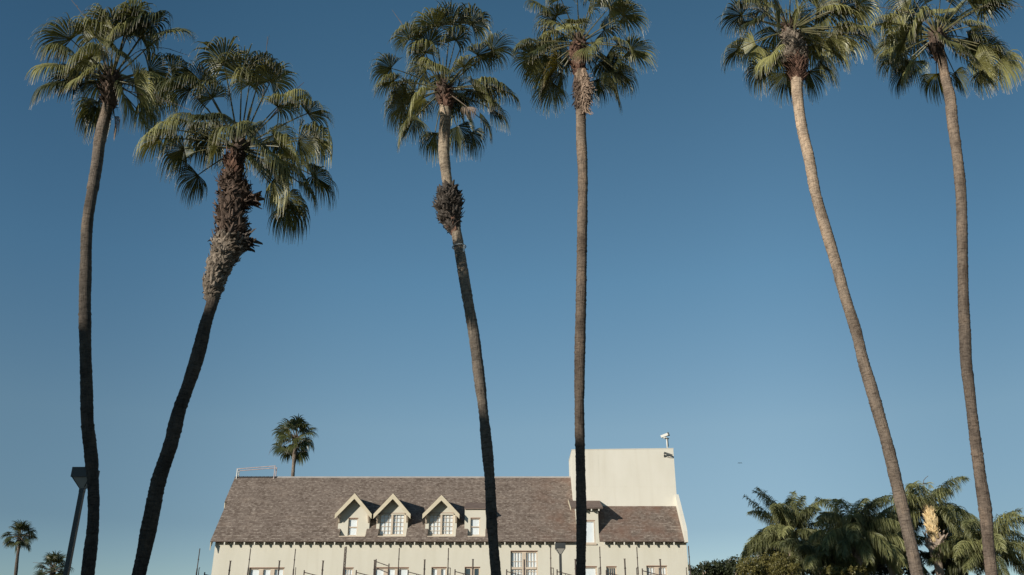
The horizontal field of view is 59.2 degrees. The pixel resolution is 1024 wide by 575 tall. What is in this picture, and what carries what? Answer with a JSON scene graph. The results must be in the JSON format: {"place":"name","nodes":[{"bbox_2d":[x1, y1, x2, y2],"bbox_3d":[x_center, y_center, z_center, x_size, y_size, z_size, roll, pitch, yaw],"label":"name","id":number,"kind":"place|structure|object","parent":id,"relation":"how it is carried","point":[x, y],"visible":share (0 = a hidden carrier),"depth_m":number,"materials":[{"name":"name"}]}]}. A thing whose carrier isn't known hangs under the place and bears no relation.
{"place":"outdoors","nodes":[
{"label":"outdoors","id":0,"kind":"place"},
{"bbox_2d":[0,0,1023,574],"label":"sky","id":1,"kind":"structure","parent":0,"point":[716,321],"materials":[{"name":"blue"}]},
{"bbox_2d":[743,539,814,574],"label":"broadleaf tree","id":2,"kind":"object","parent":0,"point":[770,552],"visible":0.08,"depth_m":48.07,"materials":[{"name":"green plant"}]},
{"bbox_2d":[850,553,953,574],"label":"broadleaf tree","id":3,"kind":"object","parent":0,"point":[904,569],"visible":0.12,"depth_m":49.21,"materials":[{"name":"green plant"}]},
{"label":"ground","id":4,"kind":"structure","parent":0,"visible":0},
{"bbox_2d":[0,519,37,574],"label":"fan palm","id":5,"kind":"object","parent":4,"relation":"on","point":[23,542],"visible":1,"depth_m":92.20,"materials":[{"name":"green plant"}]},
{"bbox_2d":[32,551,73,574],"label":"fan palm","id":6,"kind":"object","parent":4,"relation":"on","point":[55,559],"visible":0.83,"depth_m":76.65,"materials":[{"name":"green plant"}]},
{"bbox_2d":[63,467,99,574],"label":"street lamp","id":7,"kind":"object","parent":4,"relation":"on","point":[78,475],"visible":0.78,"depth_m":25.57,"materials":[{"name":"metal"}]},
{"bbox_2d":[25,0,196,574],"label":"fan palm","id":8,"kind":"object","parent":4,"relation":"on","point":[111,80],"visible":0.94,"depth_m":28.31,"materials":[{"name":"green plant"}]},
{"bbox_2d":[132,35,338,574],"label":"fan palm","id":9,"kind":"object","parent":4,"relation":"on","point":[231,240],"visible":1,"depth_m":25.16,"materials":[{"name":"green plant"}]},
{"bbox_2d":[269,414,318,475],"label":"fan palm","id":10,"kind":"object","parent":4,"relation":"on","point":[294,452],"visible":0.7,"depth_m":85.97,"materials":[{"name":"green plant"}]},
{"bbox_2d":[196,546,690,574],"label":"scaffold","id":11,"kind":"object","parent":4,"relation":"on","point":[408,572],"visible":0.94,"depth_m":43.65,"materials":[{"name":"metal"}]},
{"bbox_2d":[370,0,520,574],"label":"fan palm","id":12,"kind":"object","parent":4,"relation":"on","point":[448,203],"visible":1,"depth_m":32.03,"materials":[{"name":"green plant"}]},
{"bbox_2d":[210,448,688,574],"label":"studio building","id":13,"kind":"structure","parent":4,"relation":"on","point":[633,502],"depth_m":54.11,"materials":[{"name":"beige paint"}]},
{"bbox_2d":[236,465,276,478],"bbox_3d":[-16.553,12.041,58.385,2.516,0.924,0.472,0,-24,0],"label":"ridge rail frame","id":14,"kind":"object","parent":13,"relation":"on","point":[237,472],"visible":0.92,"depth_m":58.33,"materials":[{"name":"grey metal"}]},
{"bbox_2d":[249,567,284,574],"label":"window","id":15,"kind":"structure","parent":13,"relation":"in","point":[253,570],"depth_m":52.71,"materials":[{"name":"white glass"}]},
{"bbox_2d":[343,567,353,574],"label":"window","id":16,"kind":"structure","parent":13,"relation":"in","point":[349,570],"depth_m":52.74,"materials":[{"name":"white glass"}]},
{"bbox_2d":[376,567,408,574],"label":"window","id":17,"kind":"structure","parent":13,"relation":"in","point":[392,570],"depth_m":52.74,"materials":[{"name":"white glass"}]},
{"bbox_2d":[432,567,446,574],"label":"window","id":18,"kind":"structure","parent":13,"relation":"in","point":[435,570],"depth_m":52.71,"materials":[{"name":"white glass"}]},
{"bbox_2d":[465,568,479,574],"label":"window","id":19,"kind":"structure","parent":13,"relation":"in","point":[468,571],"depth_m":52.74,"materials":[{"name":"clear glass"}]},
{"bbox_2d":[510,550,537,574],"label":"window","id":20,"kind":"structure","parent":13,"relation":"in","point":[517,556],"depth_m":52.94,"materials":[{"name":"white glass"}]},
{"bbox_2d":[586,566,596,574],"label":"window","id":21,"kind":"structure","parent":13,"relation":"in","point":[590,570],"depth_m":52.74,"materials":[{"name":"white glass"}]},
{"bbox_2d":[586,520,596,544],"bbox_3d":[4.436,14.545,53.503,1.114,1.446,0.160,0,-24,0],"label":"window","id":22,"kind":"structure","parent":13,"relation":"in","point":[590,538],"depth_m":53.55,"materials":[{"name":"white glass"}]},
{"bbox_2d":[606,566,616,574],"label":"window","id":23,"kind":"structure","parent":13,"relation":"in","point":[611,569],"depth_m":52.75,"materials":[{"name":"clear glass"}]},
{"bbox_2d":[646,565,666,574],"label":"window","id":24,"kind":"structure","parent":13,"relation":"in","point":[655,569],"depth_m":52.74,"materials":[{"name":"white glass"}]},
{"bbox_2d":[660,432,669,447],"bbox_3d":[9.820,9.820,57.637,0.586,1.088,0.263,-6,-24,13],"label":"security camera","id":25,"kind":"object","parent":13,"relation":"on","point":[665,437],"visible":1,"depth_m":57.66,"materials":[{"name":"white plastic"}]},
{"bbox_2d":[555,543,565,574],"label":"street lamp","id":26,"kind":"object","parent":4,"relation":"on","point":[560,548],"visible":1,"depth_m":44.37,"materials":[{"name":"metal"}]},
{"bbox_2d":[509,0,657,574],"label":"fan palm","id":27,"kind":"object","parent":4,"relation":"on","point":[579,52],"visible":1,"depth_m":32.94,"materials":[{"name":"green plant"}]},
{"bbox_2d":[688,554,743,574],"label":"broadleaf tree","id":28,"kind":"object","parent":4,"relation":"on","point":[727,566],"visible":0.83,"depth_m":47.41,"materials":[{"name":"green plant"}]},
{"bbox_2d":[735,551,803,574],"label":"broadleaf tree","id":29,"kind":"object","parent":4,"relation":"on","point":[780,564],"visible":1,"depth_m":40.97,"materials":[{"name":"green plant"}]},
{"bbox_2d":[738,487,831,572],"bbox_3d":[14.194,15.423,44.706,5.028,11.088,5.145,14,-28,-29],"label":"feather palm","id":30,"kind":"object","parent":4,"relation":"on","point":[785,521],"visible":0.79,"depth_m":45.40,"materials":[{"name":"green plant"}]},
{"bbox_2d":[769,538,863,574],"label":"feather palm","id":31,"kind":"object","parent":4,"relation":"on","point":[807,554],"visible":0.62,"depth_m":42.44,"materials":[{"name":"green plant"}]},
{"bbox_2d":[716,0,923,574],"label":"fan palm","id":32,"kind":"object","parent":4,"relation":"on","point":[799,48],"visible":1,"depth_m":30.40,"materials":[{"name":"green plant"}]},
{"bbox_2d":[818,564,868,574],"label":"broadleaf tree","id":33,"kind":"object","parent":4,"relation":"on","point":[840,570],"visible":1,"depth_m":40.30,"materials":[{"name":"green plant"}]},
{"bbox_2d":[808,497,908,574],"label":"feather palm","id":34,"kind":"object","parent":4,"relation":"on","point":[860,531],"visible":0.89,"depth_m":42.15,"materials":[{"name":"green plant"}]},
{"bbox_2d":[851,515,931,574],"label":"feather palm","id":35,"kind":"object","parent":4,"relation":"on","point":[924,556],"visible":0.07,"depth_m":46.90,"materials":[{"name":"green plant"}]},
{"bbox_2d":[872,476,979,574],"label":"feather palm","id":36,"kind":"object","parent":4,"relation":"on","point":[938,529],"visible":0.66,"depth_m":44.81,"materials":[{"name":"green plant"}]},
{"bbox_2d":[862,0,1023,574],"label":"fan palm","id":37,"kind":"object","parent":4,"relation":"on","point":[979,52],"visible":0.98,"depth_m":31.54,"materials":[{"name":"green plant"}]},
{"bbox_2d":[920,529,984,574],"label":"feather palm","id":38,"kind":"object","parent":4,"relation":"on","point":[946,563],"visible":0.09,"depth_m":46.22,"materials":[{"name":"green plant"}]},
{"bbox_2d":[927,506,1023,574],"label":"feather palm","id":39,"kind":"object","parent":4,"relation":"on","point":[969,549],"visible":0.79,"depth_m":42.96,"materials":[{"name":"green plant"}]}
]}

